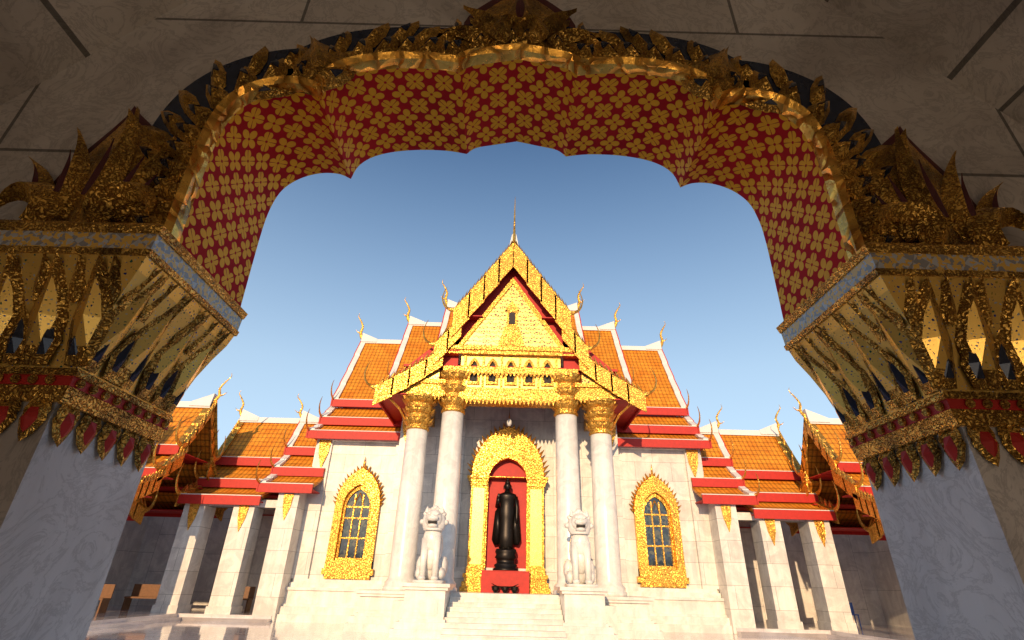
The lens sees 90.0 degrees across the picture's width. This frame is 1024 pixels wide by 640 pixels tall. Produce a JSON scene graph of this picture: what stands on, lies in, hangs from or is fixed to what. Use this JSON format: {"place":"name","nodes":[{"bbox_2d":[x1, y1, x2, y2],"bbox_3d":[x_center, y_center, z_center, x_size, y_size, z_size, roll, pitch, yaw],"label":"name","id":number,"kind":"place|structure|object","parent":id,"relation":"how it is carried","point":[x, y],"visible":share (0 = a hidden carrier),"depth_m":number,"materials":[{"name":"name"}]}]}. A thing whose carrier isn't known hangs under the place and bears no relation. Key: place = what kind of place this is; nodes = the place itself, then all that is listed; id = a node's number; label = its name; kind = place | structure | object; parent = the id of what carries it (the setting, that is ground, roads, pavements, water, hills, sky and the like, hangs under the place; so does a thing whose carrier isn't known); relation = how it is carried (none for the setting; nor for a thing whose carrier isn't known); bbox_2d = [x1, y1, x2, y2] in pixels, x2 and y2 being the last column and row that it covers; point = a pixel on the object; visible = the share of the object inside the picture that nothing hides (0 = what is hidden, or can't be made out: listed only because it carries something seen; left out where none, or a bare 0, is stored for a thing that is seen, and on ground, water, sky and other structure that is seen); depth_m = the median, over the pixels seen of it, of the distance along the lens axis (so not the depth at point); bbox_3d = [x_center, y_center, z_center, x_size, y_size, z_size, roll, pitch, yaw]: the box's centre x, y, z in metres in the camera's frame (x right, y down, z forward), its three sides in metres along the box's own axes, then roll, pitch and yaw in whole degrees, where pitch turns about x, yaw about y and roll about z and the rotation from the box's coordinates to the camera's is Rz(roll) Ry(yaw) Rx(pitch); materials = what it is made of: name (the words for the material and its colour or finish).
{"place":"outdoors","nodes":[
{"label":"outdoors","id":0,"kind":"place"},
{"bbox_2d":[85,620,840,639],"bbox_3d":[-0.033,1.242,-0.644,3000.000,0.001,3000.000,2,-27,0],"label":"courtyard floor","id":1,"kind":"structure","parent":0,"point":[195,630],"depth_m":15.41,"materials":[{"name":"stone"}]},
{"bbox_2d":[89,493,307,629],"bbox_3d":[-13.446,7.327,18.830,9.500,6.500,14.500,2,-27,0],"label":"cloister gallery","id":2,"kind":"object","parent":1,"relation":"on","point":[198,562],"visible":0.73,"depth_m":20.48,"materials":[{"name":"white stone"}]},
{"bbox_2d":[96,584,255,612],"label":"benches","id":3,"kind":"object","parent":2,"relation":"on","point":[146,591],"visible":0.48,"depth_m":20.70,"materials":[{"name":"brown wood"}]},
{"bbox_2d":[126,375,231,524],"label":"gable roof","id":4,"kind":"structure","parent":2,"relation":"on","point":[191,433],"depth_m":21.87,"materials":[{"name":"orange tile"}]},
{"bbox_2d":[174,391,324,515],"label":"tiled roof","id":5,"kind":"structure","parent":2,"relation":"on","point":[259,460],"depth_m":23.01,"materials":[{"name":"orange tile"}]},
{"bbox_2d":[275,578,732,639],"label":"stepped platform","id":6,"kind":"structure","parent":1,"relation":"on","point":[428,610],"depth_m":16.27,"materials":[{"name":"white stone"}]},
{"bbox_2d":[412,505,448,583],"bbox_3d":[-2.604,7.375,16.907,1.024,2.351,1.510,2,-27,0],"label":"guardian lion statue","id":7,"kind":"object","parent":6,"relation":"on","point":[432,565],"visible":1,"depth_m":16.45,"materials":[{"name":"white stone"}]},
{"bbox_2d":[382,369,626,596],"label":"columns","id":8,"kind":"structure","parent":6,"relation":"on","point":[420,413],"depth_m":19.11,"materials":[{"name":"white stone"}]},
{"bbox_2d":[388,267,630,430],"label":"gable pediment","id":9,"kind":"structure","parent":8,"relation":"on","point":[511,345],"depth_m":21.17,"materials":[{"name":"gold metal"}]},
{"bbox_2d":[364,206,656,429],"bbox_3d":[-0.015,0.555,25.488,11.797,10.234,8.231,2,-27,0],"label":"gable bargeboard","id":10,"kind":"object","parent":8,"relation":"on","point":[463,310],"depth_m":21.42,"materials":[{"name":"gold metal"}]},
{"bbox_2d":[481,570,529,593],"bbox_3d":[-0.257,9.802,19.178,1.840,0.740,0.963,2,-27,0],"label":"statue pedestal","id":11,"kind":"object","parent":6,"relation":"on","point":[495,581],"visible":0.94,"depth_m":19.10,"materials":[{"name":"red paint"}]},
{"bbox_2d":[492,478,520,570],"bbox_3d":[-0.213,8.121,20.682,1.164,3.632,1.000,2,-27,0],"label":"standing buddha statue","id":12,"kind":"object","parent":11,"relation":"on","point":[506,536],"visible":1,"depth_m":20.49,"materials":[{"name":"black metal"}]},
{"bbox_2d":[563,509,597,587],"bbox_3d":[2.214,7.502,16.907,1.024,2.351,1.510,2,-27,0],"label":"guardian lion statue","id":13,"kind":"object","parent":6,"relation":"on","point":[578,569],"visible":1,"depth_m":16.45,"materials":[{"name":"white stone"}]},
{"bbox_2d":[707,504,914,639],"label":"cloister gallery","id":14,"kind":"object","parent":1,"relation":"on","point":[813,578],"visible":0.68,"depth_m":20.59,"materials":[{"name":"white stone"}]},
{"bbox_2d":[691,405,839,527],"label":"tiled roof","id":15,"kind":"structure","parent":14,"relation":"on","point":[753,471],"depth_m":23.02,"materials":[{"name":"orange tile"}]},
{"bbox_2d":[785,391,886,543],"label":"gable roof","id":16,"kind":"structure","parent":14,"relation":"on","point":[827,452],"depth_m":21.86,"materials":[{"name":"orange tile"}]},
{"bbox_2d":[849,602,861,627],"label":"blue chairs","id":17,"kind":"object","parent":14,"relation":"on","point":[852,609],"visible":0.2,"depth_m":21.22,"materials":[{"name":"blue plastic"}]},
{"bbox_2d":[290,403,719,595],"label":"temple walls","id":18,"kind":"structure","parent":0,"point":[339,460],"depth_m":21.89,"materials":[{"name":"white stone"}]},
{"bbox_2d":[321,456,385,579],"bbox_3d":[-6.517,8.152,21.451,2.258,4.830,0.250,2,-27,0],"label":"window","id":19,"kind":"structure","parent":18,"relation":"attached to","point":[353,535],"depth_m":21.23,"materials":[{"name":"gold metal"}]},
{"bbox_2d":[459,423,550,593],"bbox_3d":[-0.191,7.203,21.180,3.521,7.200,0.640,2,-27,0],"label":"temple buddha niche","id":20,"kind":"object","parent":18,"relation":"attached to","point":[513,454],"visible":0.94,"depth_m":21.11,"materials":[{"name":"gold metal"}]},
{"bbox_2d":[305,280,712,450],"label":"temple roof","id":21,"kind":"structure","parent":18,"relation":"on","point":[353,412],"depth_m":26.28,"materials":[{"name":"orange tile"}]},
{"bbox_2d":[629,465,689,587],"bbox_3d":[6.079,8.482,21.451,2.258,4.830,0.250,2,-27,0],"label":"window","id":22,"kind":"structure","parent":18,"relation":"attached to","point":[659,546],"depth_m":21.23,"materials":[{"name":"gold metal"}]},
{"bbox_2d":[507,410,511,425],"bbox_3d":[-0.093,3.542,21.817,0.220,2.010,0.209,2,-27,0],"label":"hanging lamp","id":23,"kind":"object","parent":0,"point":[509,422],"visible":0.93,"depth_m":21.38,"materials":[{"name":"white glass"}]},
{"bbox_2d":[180,141,838,464],"label":"sky","id":24,"kind":"structure","parent":0,"point":[333,249],"materials":[{"name":"blue"}]},
{"bbox_2d":[0,0,1023,639],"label":"archway","id":25,"kind":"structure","parent":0,"point":[954,534],"depth_m":1.62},
{"bbox_2d":[0,219,247,471],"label":"column capital","id":26,"kind":"object","parent":25,"relation":"attached to","point":[131,330],"visible":0.99,"depth_m":1.22,"materials":[{"name":"gold metal"}]},
{"bbox_2d":[0,0,1023,245],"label":"arch ornaments","id":27,"kind":"object","parent":25,"relation":"attached to","point":[926,200],"visible":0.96,"depth_m":1.38},
{"bbox_2d":[123,18,905,258],"bbox_3d":[0.015,-0.592,1.515,2.221,1.064,0.056,2,-27,0],"label":"arch trim","id":28,"kind":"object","parent":25,"relation":"attached to","point":[195,117],"visible":0.85,"depth_m":1.58,"materials":[{"name":"gold metal"}]},
{"bbox_2d":[776,242,1023,490],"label":"column capital","id":29,"kind":"object","parent":25,"relation":"attached to","point":[901,348],"visible":1,"depth_m":1.22,"materials":[{"name":"gold metal"}]},
{"bbox_2d":[0,0,1023,125],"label":"ceiling","id":30,"kind":"structure","parent":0,"point":[975,47],"depth_m":1.59,"materials":[{"name":"grey concrete"}]}
]}

